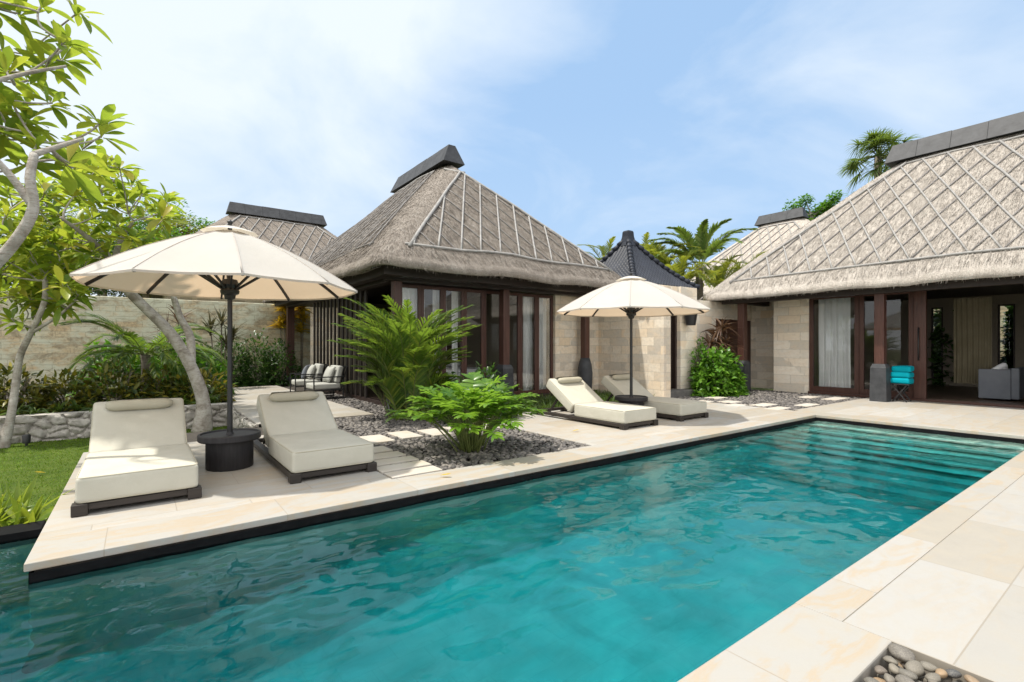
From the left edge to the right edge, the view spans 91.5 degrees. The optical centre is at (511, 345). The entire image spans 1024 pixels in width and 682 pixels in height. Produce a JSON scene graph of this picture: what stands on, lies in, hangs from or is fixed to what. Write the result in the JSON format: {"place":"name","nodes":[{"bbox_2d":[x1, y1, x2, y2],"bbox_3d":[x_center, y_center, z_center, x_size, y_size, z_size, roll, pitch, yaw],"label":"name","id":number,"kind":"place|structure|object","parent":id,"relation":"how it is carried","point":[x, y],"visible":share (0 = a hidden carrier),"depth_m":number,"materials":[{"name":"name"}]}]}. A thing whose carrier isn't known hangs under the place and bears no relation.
{"place":"outdoors","nodes":[
{"label":"outdoors","id":0,"kind":"place"},
{"bbox_2d":[0,426,226,517],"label":"lawn","id":1,"kind":"structure","parent":0,"point":[43,488],"depth_m":7.38,"materials":[{"name":"plant"}]},
{"bbox_2d":[0,493,24,526],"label":"spider lily","id":2,"kind":"object","parent":1,"relation":"on","point":[9,507],"visible":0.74,"depth_m":4.33,"materials":[{"name":"green plant"}]},
{"bbox_2d":[0,492,55,526],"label":"spider lily","id":3,"kind":"object","parent":1,"relation":"on","point":[34,516],"visible":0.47,"depth_m":4.34,"materials":[{"name":"green plant"}]},
{"bbox_2d":[0,474,74,521],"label":"spider lily","id":4,"kind":"object","parent":1,"relation":"on","point":[26,495],"visible":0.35,"depth_m":4.63,"materials":[{"name":"green plant"}]},
{"bbox_2d":[0,172,104,448],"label":"plumeria tree","id":5,"kind":"object","parent":1,"relation":"on","point":[8,226],"visible":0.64,"depth_m":8.95,"materials":[{"name":"green plant"}]},
{"bbox_2d":[0,0,139,268],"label":"plumeria tree","id":6,"kind":"object","parent":1,"relation":"on","point":[18,126],"visible":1,"depth_m":5.37,"materials":[{"name":"green plant"}]},
{"bbox_2d":[0,145,212,431],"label":"plumeria tree","id":7,"kind":"object","parent":1,"relation":"on","point":[164,211],"visible":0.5,"depth_m":9.67,"materials":[{"name":"green plant"}]},
{"bbox_2d":[233,385,373,426],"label":"patio","id":8,"kind":"structure","parent":0,"point":[245,402],"depth_m":11.88,"materials":[{"name":"stone"}]},
{"bbox_2d":[290,363,328,392],"bbox_3d":[-5.964,0.969,14.676,0.925,0.869,0.780,0,0,-34],"label":"patio armchair","id":9,"kind":"object","parent":8,"relation":"on","point":[295,382],"visible":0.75,"depth_m":14.53,"materials":[{"name":"fabric"}]},
{"bbox_2d":[304,365,347,398],"bbox_3d":[-4.992,0.969,13.421,0.925,0.869,0.780,0,0,-40],"label":"patio armchair","id":10,"kind":"object","parent":8,"relation":"on","point":[334,383],"visible":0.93,"depth_m":13.29,"materials":[{"name":"fabric"}]},
{"bbox_2d":[1,384,917,680],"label":"planting soil","id":11,"kind":"structure","parent":0,"point":[191,436],"depth_m":10.37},
{"bbox_2d":[0,400,53,415],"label":"strap leaf plant","id":12,"kind":"object","parent":11,"relation":"on","point":[33,410],"visible":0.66,"depth_m":9.66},
{"bbox_2d":[0,360,64,415],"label":"croton shrub","id":13,"kind":"object","parent":11,"relation":"on","point":[28,387],"visible":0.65,"depth_m":10.15,"materials":[{"name":"green plant"}]},
{"bbox_2d":[5,365,107,410],"bbox_3d":[-9.736,1.009,10.822,1.759,1.152,1.560,0,0,-37],"label":"croton shrub","id":14,"kind":"object","parent":11,"relation":"on","point":[65,389],"visible":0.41,"depth_m":10.66,"materials":[{"name":"green plant"}]},
{"bbox_2d":[46,399,88,412],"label":"strap leaf plant","id":15,"kind":"object","parent":11,"relation":"on","point":[74,405],"visible":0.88,"depth_m":10.12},
{"bbox_2d":[64,358,157,411],"bbox_3d":[-8.798,0.977,11.066,1.770,1.452,1.481,0,0,-37],"label":"croton shrub","id":16,"kind":"object","parent":11,"relation":"on","point":[123,384],"visible":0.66,"depth_m":10.91,"materials":[{"name":"green plant"}]},
{"bbox_2d":[65,338,162,397],"bbox_3d":[-10.977,0.714,13.768,1.703,1.872,2.131,0,0,35],"label":"leafy shrub","id":17,"kind":"object","parent":11,"relation":"on","point":[100,360],"visible":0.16,"depth_m":13.56,"materials":[{"name":"green plant"}]},
{"bbox_2d":[50,312,226,391],"bbox_3d":[-9.243,0.328,12.621,3.669,2.300,4.064,0,0,-37],"label":"cycad palm","id":18,"kind":"object","parent":11,"relation":"on","point":[137,347],"visible":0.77,"depth_m":12.02,"materials":[{"name":"green plant"}]},
{"bbox_2d":[115,364,192,400],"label":"croton shrub","id":19,"kind":"object","parent":11,"relation":"on","point":[158,380],"visible":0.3,"depth_m":11.67,"materials":[{"name":"green plant"}]},
{"bbox_2d":[152,363,237,404],"bbox_3d":[-7.604,0.987,11.911,1.795,1.171,1.413,0,0,-19],"label":"croton shrub","id":20,"kind":"object","parent":11,"relation":"on","point":[215,389],"visible":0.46,"depth_m":11.84,"materials":[{"name":"green plant"}]},
{"bbox_2d":[155,351,239,394],"bbox_3d":[-8.755,0.845,13.934,2.089,1.559,1.772,0,0,-37],"label":"leafy shrub","id":21,"kind":"object","parent":11,"relation":"on","point":[222,368],"visible":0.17,"depth_m":13.93,"materials":[{"name":"green plant"}]},
{"bbox_2d":[192,307,255,385],"bbox_3d":[-9.277,-0.028,16.075,2.025,2.921,1.991,0,0,-37],"label":"dracaena","id":22,"kind":"object","parent":11,"relation":"on","point":[210,324],"visible":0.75,"depth_m":16.01,"materials":[{"name":"green plant"}]},
{"bbox_2d":[208,335,259,386],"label":"hedge shrub","id":23,"kind":"object","parent":11,"relation":"on","point":[236,359],"visible":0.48,"depth_m":17.19,"materials":[{"name":"green plant"}]},
{"bbox_2d":[233,408,258,427],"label":"retaining wall","id":24,"kind":"structure","parent":11,"relation":"on","point":[240,420],"depth_m":9.95,"materials":[{"name":"stone"}]},
{"bbox_2d":[233,328,280,385],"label":"hedge shrub","id":25,"kind":"object","parent":11,"relation":"on","point":[256,371],"visible":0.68,"depth_m":17.64,"materials":[{"name":"green plant"}]},
{"bbox_2d":[256,338,302,386],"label":"hedge shrub","id":26,"kind":"object","parent":11,"relation":"on","point":[279,376],"visible":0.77,"depth_m":17.95,"materials":[{"name":"green plant"}]},
{"bbox_2d":[268,304,300,379],"bbox_3d":[-8.671,-0.241,18.987,1.329,3.345,1.036,0,0,-37],"label":"golden croton","id":27,"kind":"object","parent":11,"relation":"on","point":[281,322],"visible":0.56,"depth_m":18.91,"materials":[{"name":"yellow plant"}]},
{"bbox_2d":[295,306,312,372],"bbox_3d":[-8.162,-0.217,19.362,1.065,3.295,0.913,0,0,-37],"label":"golden croton","id":28,"kind":"object","parent":11,"relation":"on","point":[300,328],"visible":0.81,"depth_m":19.36,"materials":[{"name":"plant"}]},
{"bbox_2d":[324,392,393,414],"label":"patio pebbles","id":29,"kind":"object","parent":11,"relation":"on","point":[366,406],"visible":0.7,"depth_m":12.04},
{"bbox_2d":[360,434,394,444],"bbox_3d":[-2.040,1.423,7.520,0.350,0.054,0.600,0,0,-37],"label":"stepping stone","id":30,"kind":"object","parent":11,"relation":"on","point":[377,439],"visible":0.65,"depth_m":7.42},
{"bbox_2d":[374,451,405,460],"bbox_3d":[-1.677,1.423,6.338,0.600,0.054,0.270,0,0,-37],"label":"stepping stone","id":31,"kind":"object","parent":11,"relation":"on","point":[386,455],"visible":0.4,"depth_m":6.34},
{"bbox_2d":[375,456,418,466],"bbox_3d":[-1.463,1.423,6.067,0.620,0.054,0.240,0,0,-37],"label":"stepping stone","id":32,"kind":"object","parent":11,"relation":"on","point":[389,461],"visible":0.42,"depth_m":6.06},
{"bbox_2d":[377,460,431,473],"bbox_3d":[-1.269,1.423,5.806,0.620,0.054,0.250,0,0,-37],"label":"stepping stone","id":33,"kind":"object","parent":11,"relation":"on","point":[399,467],"visible":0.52,"depth_m":5.76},
{"bbox_2d":[388,431,422,439],"bbox_3d":[-1.689,1.423,7.869,0.350,0.054,0.600,0,0,-37],"label":"stepping stone","id":34,"kind":"object","parent":11,"relation":"on","point":[402,435],"visible":0.74,"depth_m":7.77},
{"bbox_2d":[384,465,441,478],"bbox_3d":[-1.092,1.423,5.552,0.600,0.054,0.230,0,0,-37],"label":"stepping stone","id":35,"kind":"object","parent":11,"relation":"on","point":[411,472],"visible":0.62,"depth_m":5.51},
{"bbox_2d":[334,410,588,474],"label":"dark pebbles","id":36,"kind":"object","parent":11,"relation":"on","point":[441,451],"visible":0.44,"depth_m":7.20,"materials":[{"name":"gravel"}]},
{"bbox_2d":[326,295,481,420],"bbox_3d":[-2.016,0.215,9.755,2.972,2.482,3.060,0,0,-37],"label":"areca palm","id":37,"kind":"object","parent":36,"relation":"on","point":[405,357],"visible":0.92,"depth_m":9.21,"materials":[{"name":"green plant"}]},
{"bbox_2d":[385,371,546,452],"bbox_3d":[-0.637,0.912,6.796,2.073,1.086,2.098,0,0,20],"label":"cut leaf philodendron","id":38,"kind":"object","parent":11,"relation":"on","point":[479,397],"visible":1,"depth_m":6.53,"materials":[{"name":"plant"}]},
{"bbox_2d":[263,144,670,410],"bbox_3d":[-2.584,-2.225,15.921,8.023,7.451,12.326,0,0,-37],"label":"thatched villa","id":39,"kind":"object","parent":11,"relation":"on","point":[442,223],"visible":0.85,"depth_m":13.29,"materials":[{"name":"stone"}]},
{"bbox_2d":[402,284,420,328],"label":"window","id":40,"kind":"structure","parent":39,"relation":"in","point":[418,287],"depth_m":11.58,"materials":[{"name":"red wood"}]},
{"bbox_2d":[402,287,424,322],"bbox_3d":[-2.342,-0.065,11.700,0.620,2.630,0.080,0,0,-37],"label":"curtain","id":41,"kind":"object","parent":39,"relation":"hanging from","point":[409,293],"visible":0.08,"depth_m":11.71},
{"bbox_2d":[421,285,442,390],"bbox_3d":[-1.894,-0.040,11.806,0.577,2.720,0.070,0,0,-37],"label":"window","id":42,"kind":"structure","parent":39,"relation":"in","point":[440,289],"depth_m":11.82,"materials":[{"name":"red wood"}]},
{"bbox_2d":[443,287,463,380],"bbox_3d":[-1.428,-0.040,12.153,0.577,2.720,0.070,0,0,-37],"label":"window","id":43,"kind":"structure","parent":39,"relation":"in","point":[445,289],"depth_m":12.26,"materials":[{"name":"red wood"}]},
{"bbox_2d":[451,291,457,380],"bbox_3d":[-1.420,-0.065,12.388,0.200,2.630,0.080,0,0,-37],"label":"curtain","id":44,"kind":"object","parent":39,"relation":"hanging from","point":[454,299],"visible":0.53,"depth_m":12.39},
{"bbox_2d":[446,346,489,387],"bbox_3d":[-2.057,0.650,15.487,2.200,1.280,2.200,0,0,-37],"label":"bed","id":45,"kind":"object","parent":39,"relation":"on","point":[469,369],"visible":0.12,"depth_m":15.14,"materials":[{"name":"white wood"}]},
{"bbox_2d":[464,289,483,378],"bbox_3d":[-0.962,-0.040,12.500,0.577,2.720,0.070,0,0,-37],"label":"window","id":46,"kind":"structure","parent":39,"relation":"in","point":[481,292],"depth_m":12.60,"materials":[{"name":"red wood"}]},
{"bbox_2d":[484,290,498,377],"bbox_3d":[-0.496,-0.040,12.847,0.577,2.720,0.070,0,0,-37],"label":"window","id":47,"kind":"structure","parent":39,"relation":"in","point":[485,292],"depth_m":12.67,"materials":[{"name":"red wood"}]},
{"bbox_2d":[510,292,519,394],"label":"window","id":48,"kind":"structure","parent":39,"relation":"in","point":[517,392],"depth_m":13.32,"materials":[{"name":"red wood"}]},
{"bbox_2d":[523,297,531,390],"bbox_3d":[0.437,-0.065,13.771,0.289,2.630,0.074,0,0,-40],"label":"curtain","id":49,"kind":"object","parent":39,"relation":"hanging from","point":[527,343],"visible":0.93,"depth_m":13.77,"materials":[{"name":"fabric"}]},
{"bbox_2d":[520,293,536,394],"bbox_3d":[0.437,-0.040,13.541,0.577,2.720,0.070,0,0,-37],"label":"window","id":50,"kind":"structure","parent":39,"relation":"in","point":[522,295],"depth_m":13.51,"materials":[{"name":"red wood"}]},
{"bbox_2d":[539,298,545,388],"bbox_3d":[0.835,-0.065,14.089,0.310,2.630,0.078,0,0,-37],"label":"curtain","id":51,"kind":"object","parent":39,"relation":"hanging from","point":[542,343],"visible":0.76,"depth_m":14.08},
{"bbox_2d":[537,295,552,393],"bbox_3d":[0.903,-0.040,13.889,0.577,2.720,0.070,0,0,-37],"label":"window","id":52,"kind":"structure","parent":39,"relation":"in","point":[538,296],"depth_m":13.92,"materials":[{"name":"red wood"}]},
{"bbox_2d":[434,361,522,422],"bbox_3d":[-0.619,0.929,9.533,1.756,1.294,1.512,0,0,-37],"label":"leafy shrub","id":53,"kind":"object","parent":11,"relation":"on","point":[486,372],"visible":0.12,"depth_m":9.38,"materials":[{"name":"green plant"}]},
{"bbox_2d":[35,417,1022,571],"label":"deck foundation","id":54,"kind":"object","parent":11,"relation":"on","point":[400,499],"visible":0.06,"depth_m":4.52,"materials":[{"name":"stone"}]},
{"bbox_2d":[38,435,390,538],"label":"lounger deck","id":55,"kind":"structure","parent":54,"relation":"on","point":[262,478],"depth_m":4.73,"materials":[{"name":"stone"}]},
{"bbox_2d":[70,397,201,517],"bbox_3d":[-3.946,1.001,5.300,0.910,0.799,2.445,0,0,-37],"label":"sun lounger","id":56,"kind":"object","parent":55,"relation":"on","point":[140,450],"visible":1,"depth_m":4.80,"materials":[{"name":"fabric"}]},
{"bbox_2d":[69,219,357,471],"bbox_3d":[-3.258,-0.030,5.765,2.682,2.860,2.820,0,0,38],"label":"patio umbrella","id":57,"kind":"object","parent":55,"relation":"on","point":[229,262],"visible":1,"depth_m":5.53,"materials":[{"name":"beige fabric"}]},
{"bbox_2d":[254,390,376,483],"bbox_3d":[-2.599,1.005,6.278,0.910,0.790,2.445,0,0,-37],"label":"sun lounger","id":58,"kind":"object","parent":55,"relation":"on","point":[304,436],"visible":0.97,"depth_m":5.83,"materials":[{"name":"fabric"}]},
{"bbox_2d":[24,410,1023,571],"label":"pool coping","id":59,"kind":"object","parent":54,"relation":"on","point":[53,551],"visible":1,"depth_m":4.66,"materials":[{"name":"stone"}]},
{"bbox_2d":[599,230,699,397],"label":"gate pavilion","id":60,"kind":"structure","parent":11,"relation":"on","point":[627,255],"depth_m":14.61,"materials":[{"name":"tile"}]},
{"bbox_2d":[671,316,676,388],"bbox_3d":[4.319,0.150,14.225,1.010,2.199,0.180,0,0,-37],"label":"door","id":61,"kind":"structure","parent":60,"relation":"in","point":[673,318],"depth_m":14.45,"materials":[{"name":"brown wood"}]},
{"bbox_2d":[687,333,710,390],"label":"leafy shrub","id":62,"kind":"object","parent":11,"relation":"on","point":[699,351],"visible":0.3,"depth_m":14.41,"materials":[{"name":"green plant"}]},
{"bbox_2d":[688,344,750,397],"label":"leafy shrub","id":63,"kind":"object","parent":11,"relation":"on","point":[718,363],"visible":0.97,"depth_m":14.05,"materials":[{"name":"green plant"}]},
{"bbox_2d":[694,318,746,384],"bbox_3d":[6.109,0.290,14.958,2.055,2.386,1.528,0,0,-37],"label":"ti plant","id":64,"kind":"object","parent":11,"relation":"on","point":[714,338],"visible":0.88,"depth_m":14.88,"materials":[{"name":"brown plant"}]},
{"bbox_2d":[697,300,751,386],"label":"garden wall","id":65,"kind":"structure","parent":11,"relation":"on","point":[719,310],"depth_m":16.32,"materials":[{"name":"stone"}]},
{"bbox_2d":[716,319,750,376],"bbox_3d":[7.343,0.270,16.677,2.196,2.259,0.140,0,0,-37],"label":"door","id":66,"kind":"structure","parent":65,"relation":"in","point":[734,336],"depth_m":16.83,"materials":[{"name":"red wood"}]},
{"bbox_2d":[672,389,867,410],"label":"grey gravel","id":67,"kind":"structure","parent":11,"relation":"on","point":[791,400],"depth_m":13.11,"materials":[{"name":"gravel"}]},
{"bbox_2d":[677,451,1023,681],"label":"coping","id":68,"kind":"object","parent":11,"relation":"on","point":[812,636],"visible":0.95,"depth_m":2.48,"materials":[{"name":"stone"}]},
{"bbox_2d":[700,111,1023,408],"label":"thatched villa","id":69,"kind":"object","parent":11,"relation":"on","point":[909,241],"visible":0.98,"depth_m":13.61,"materials":[{"name":"stone"}]},
{"bbox_2d":[809,295,858,393],"bbox_3d":[9.245,-0.056,14.341,0.090,2.808,1.276,0,0,-37],"label":"window","id":70,"kind":"structure","parent":69,"relation":"in","point":[855,390],"depth_m":14.25,"materials":[{"name":"red wood"}]},
{"bbox_2d":[818,298,850,387],"bbox_3d":[9.348,-0.070,14.479,0.100,2.740,0.820,0,0,-37],"label":"curtain","id":71,"kind":"object","parent":69,"relation":"hanging from","point":[834,345],"visible":0.93,"depth_m":14.48,"materials":[{"name":"fabric"}]},
{"bbox_2d":[859,292,913,397],"bbox_3d":[9.993,-0.056,13.336,0.090,2.808,1.211,0,0,-37],"label":"window","id":72,"kind":"structure","parent":69,"relation":"in","point":[910,393],"depth_m":13.60,"materials":[{"name":"red wood"}]},
{"bbox_2d":[914,291,926,398],"bbox_3d":[10.392,-0.056,12.708,0.090,2.808,0.250,0,0,-37],"label":"door","id":73,"kind":"structure","parent":69,"relation":"in","point":[920,297],"depth_m":12.67,"materials":[{"name":"red wood"}]},
{"bbox_2d":[931,307,942,378],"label":"window","id":74,"kind":"structure","parent":69,"relation":"in","point":[932,309],"depth_m":17.16,"materials":[{"name":"brown wood"}]},
{"bbox_2d":[954,297,991,383],"bbox_3d":[11.867,-0.120,12.864,0.070,2.200,0.740,0,0,-37],"label":"curtain","id":75,"kind":"object","parent":69,"relation":"hanging from","point":[972,336],"visible":0.96,"depth_m":12.88,"materials":[{"name":"fabric"}]},
{"bbox_2d":[978,367,1023,399],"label":"armchair","id":76,"kind":"object","parent":69,"relation":"on","point":[1006,384],"visible":0.94,"depth_m":12.08,"materials":[{"name":"grey fabric"}]},
{"bbox_2d":[998,304,1014,367],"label":"window","id":77,"kind":"structure","parent":69,"relation":"in","point":[1013,305],"depth_m":15.65,"materials":[{"name":"brown wood"}]},
{"bbox_2d":[905,660,923,677],"bbox_3d":[1.767,1.415,2.188,0.082,0.041,0.063,-19,29,-20],"label":"river pebble","id":78,"kind":"object","parent":11,"relation":"on","point":[915,667],"visible":0.81,"depth_m":2.18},
{"bbox_2d":[0,423,1023,681],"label":"pool basin","id":79,"kind":"object","parent":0,"point":[674,567],"visible":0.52,"depth_m":4.39,"materials":[{"name":"green stone"}]},
{"bbox_2d":[0,418,1023,588],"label":"pool waterline band","id":80,"kind":"object","parent":79,"relation":"attached to","point":[19,534],"visible":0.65,"depth_m":4.36,"materials":[{"name":"tile"}]},
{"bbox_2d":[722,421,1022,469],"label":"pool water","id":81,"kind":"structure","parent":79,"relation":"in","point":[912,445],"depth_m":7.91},
{"bbox_2d":[748,424,1023,505],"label":"pool step edges","id":82,"kind":"object","parent":79,"relation":"on","point":[910,487],"visible":0.77,"depth_m":7.83,"materials":[{"name":"tile"}]},
{"bbox_2d":[0,0,1023,296],"label":"sky","id":83,"kind":"structure","parent":0,"point":[599,120],"materials":[{"name":"blue"}]},
{"bbox_2d":[500,389,654,414],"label":"mondo grass","id":84,"kind":"structure","parent":0,"point":[548,400],"depth_m":12.26,"materials":[{"name":"green plant"}]},
{"bbox_2d":[486,398,1023,445],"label":"deck","id":85,"kind":"structure","parent":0,"point":[966,415],"depth_m":9.59,"materials":[{"name":"stone"}]},
{"bbox_2d":[533,376,657,429],"bbox_3d":[1.484,1.005,9.493,0.910,0.790,2.445,0,0,-37],"label":"sun lounger","id":86,"kind":"object","parent":85,"relation":"on","point":[580,398],"visible":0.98,"depth_m":9.10,"materials":[{"name":"fabric"}]},
{"bbox_2d":[557,272,710,405],"bbox_3d":[2.362,-0.030,9.888,2.980,2.860,2.834,0,0,-40],"label":"patio umbrella","id":87,"kind":"object","parent":85,"relation":"on","point":[630,297],"visible":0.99,"depth_m":9.37,"materials":[{"name":"beige fabric"}]},
{"bbox_2d":[601,373,708,421],"bbox_3d":[2.735,1.005,10.425,0.910,0.790,2.445,0,0,-37],"label":"sun lounger","id":88,"kind":"object","parent":85,"relation":"on","point":[678,409],"visible":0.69,"depth_m":9.72,"materials":[{"name":"fabric"}]},
{"bbox_2d":[890,383,913,401],"bbox_3d":[9.763,1.181,12.507,0.380,0.456,0.400,0,0,-37],"label":"towel stand","id":89,"kind":"object","parent":85,"relation":"on","point":[900,393],"visible":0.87,"depth_m":12.48,"materials":[{"name":"black metal"}]},
{"bbox_2d":[751,387,773,390],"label":"garden terrain","id":90,"kind":"structure","parent":0,"point":[752,388],"depth_m":21.01,"materials":[{"name":"plant"}]},
{"bbox_2d":[16,199,147,296],"bbox_3d":[-21.177,-2.897,25.276,5.821,9.411,5.168,0,0,18],"label":"leafy tree","id":91,"kind":"object","parent":90,"relation":"on","point":[98,294],"visible":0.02,"depth_m":25.70,"materials":[{"name":"green plant"}]},
{"bbox_2d":[0,403,233,443],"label":"retaining wall","id":92,"kind":"structure","parent":90,"relation":"on","point":[56,426],"depth_m":9.54,"materials":[{"name":"stone"}]},
{"bbox_2d":[0,293,309,391],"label":"boundary wall","id":93,"kind":"structure","parent":90,"relation":"on","point":[57,348],"depth_m":16.21,"materials":[{"name":"stone"}]},
{"bbox_2d":[98,192,214,250],"bbox_3d":[-19.894,-3.210,27.183,6.327,10.035,4.375,0,0,5],"label":"leafy tree","id":94,"kind":"object","parent":90,"relation":"on","point":[140,228],"visible":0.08,"depth_m":26.93,"materials":[{"name":"green plant"}]},
{"bbox_2d":[154,211,205,236],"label":"leafy tree","id":95,"kind":"object","parent":90,"relation":"on","point":[177,225],"visible":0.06,"depth_m":26.33,"materials":[{"name":"green plant"}]},
{"bbox_2d":[123,202,336,378],"bbox_3d":[-12.107,-2.636,25.898,12.857,8.871,8.571,0,0,-37],"label":"thatched villa","id":96,"kind":"object","parent":90,"relation":"on","point":[306,236],"visible":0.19,"depth_m":24.91,"materials":[{"name":"stone"}]},
{"bbox_2d":[578,236,615,259],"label":"yellow palm","id":97,"kind":"object","parent":90,"relation":"on","point":[604,247],"visible":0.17,"depth_m":21.81,"materials":[{"name":"green plant"}]},
{"bbox_2d":[641,241,700,274],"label":"yellow palm","id":98,"kind":"object","parent":90,"relation":"on","point":[652,248],"visible":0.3,"depth_m":19.43,"materials":[{"name":"green plant"}]},
{"bbox_2d":[652,249,729,287],"bbox_3d":[6.500,-1.128,18.907,2.997,5.261,3.514,0,0,5],"label":"yellow palm","id":99,"kind":"object","parent":90,"relation":"on","point":[682,263],"visible":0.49,"depth_m":18.47,"materials":[{"name":"green plant"}]},
{"bbox_2d":[649,218,757,300],"bbox_3d":[7.664,-1.660,19.979,4.020,6.327,3.803,0,0,27],"label":"banana palm","id":100,"kind":"object","parent":90,"relation":"on","point":[702,238],"visible":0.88,"depth_m":19.59,"materials":[{"name":"green plant"}]},
{"bbox_2d":[677,254,747,287],"bbox_3d":[7.896,-0.954,18.942,3.589,4.913,3.376,0,0,-37],"label":"yellow palm","id":101,"kind":"object","parent":90,"relation":"on","point":[717,274],"visible":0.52,"depth_m":18.69,"materials":[{"name":"green plant"}]},
{"bbox_2d":[688,207,809,300],"bbox_3d":[14.916,-2.804,27.686,8.792,9.207,10.933,0,0,-37],"label":"thatched villa","id":102,"kind":"object","parent":90,"relation":"on","point":[773,230],"visible":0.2,"depth_m":27.18,"materials":[{"name":"stone"}]},
{"bbox_2d":[782,190,847,220],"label":"leafy tree","id":103,"kind":"object","parent":90,"relation":"on","point":[824,206],"visible":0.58,"depth_m":33.66,"materials":[{"name":"green plant"}]},
{"bbox_2d":[836,127,916,194],"bbox_3d":[18.485,-4.812,25.260,3.769,12.430,3.795,0,0,-37],"label":"fan palm","id":104,"kind":"object","parent":90,"relation":"on","point":[879,140],"visible":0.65,"depth_m":24.70,"materials":[{"name":"green plant"}]},
{"bbox_2d":[927,309,953,385],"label":"leafy shrub","id":105,"kind":"object","parent":90,"relation":"on","point":[936,339],"visible":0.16,"depth_m":16.94,"materials":[{"name":"green plant"}]},
{"bbox_2d":[934,306,1009,359],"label":"garden wall","id":106,"kind":"structure","parent":90,"relation":"on","point":[1002,310],"depth_m":17.99,"materials":[{"name":"stone"}]},
{"bbox_2d":[1000,306,1021,367],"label":"leafy shrub","id":107,"kind":"object","parent":90,"relation":"on","point":[1007,347],"visible":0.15,"depth_m":16.14,"materials":[{"name":"green plant"}]},
{"bbox_2d":[843,475,1023,681],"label":"deck","id":108,"kind":"structure","parent":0,"point":[954,600],"depth_m":2.72,"materials":[{"name":"stone"}]},
{"label":"river pebble","id":109,"kind":"object","parent":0,"visible":0},
{"bbox_2d":[888,643,914,662],"bbox_3d":[1.790,1.412,2.290,0.077,0.051,0.107,-22,17,-22],"label":"river pebble","id":110,"kind":"object","parent":109,"relation":"on","point":[900,653],"visible":0.91,"depth_m":2.28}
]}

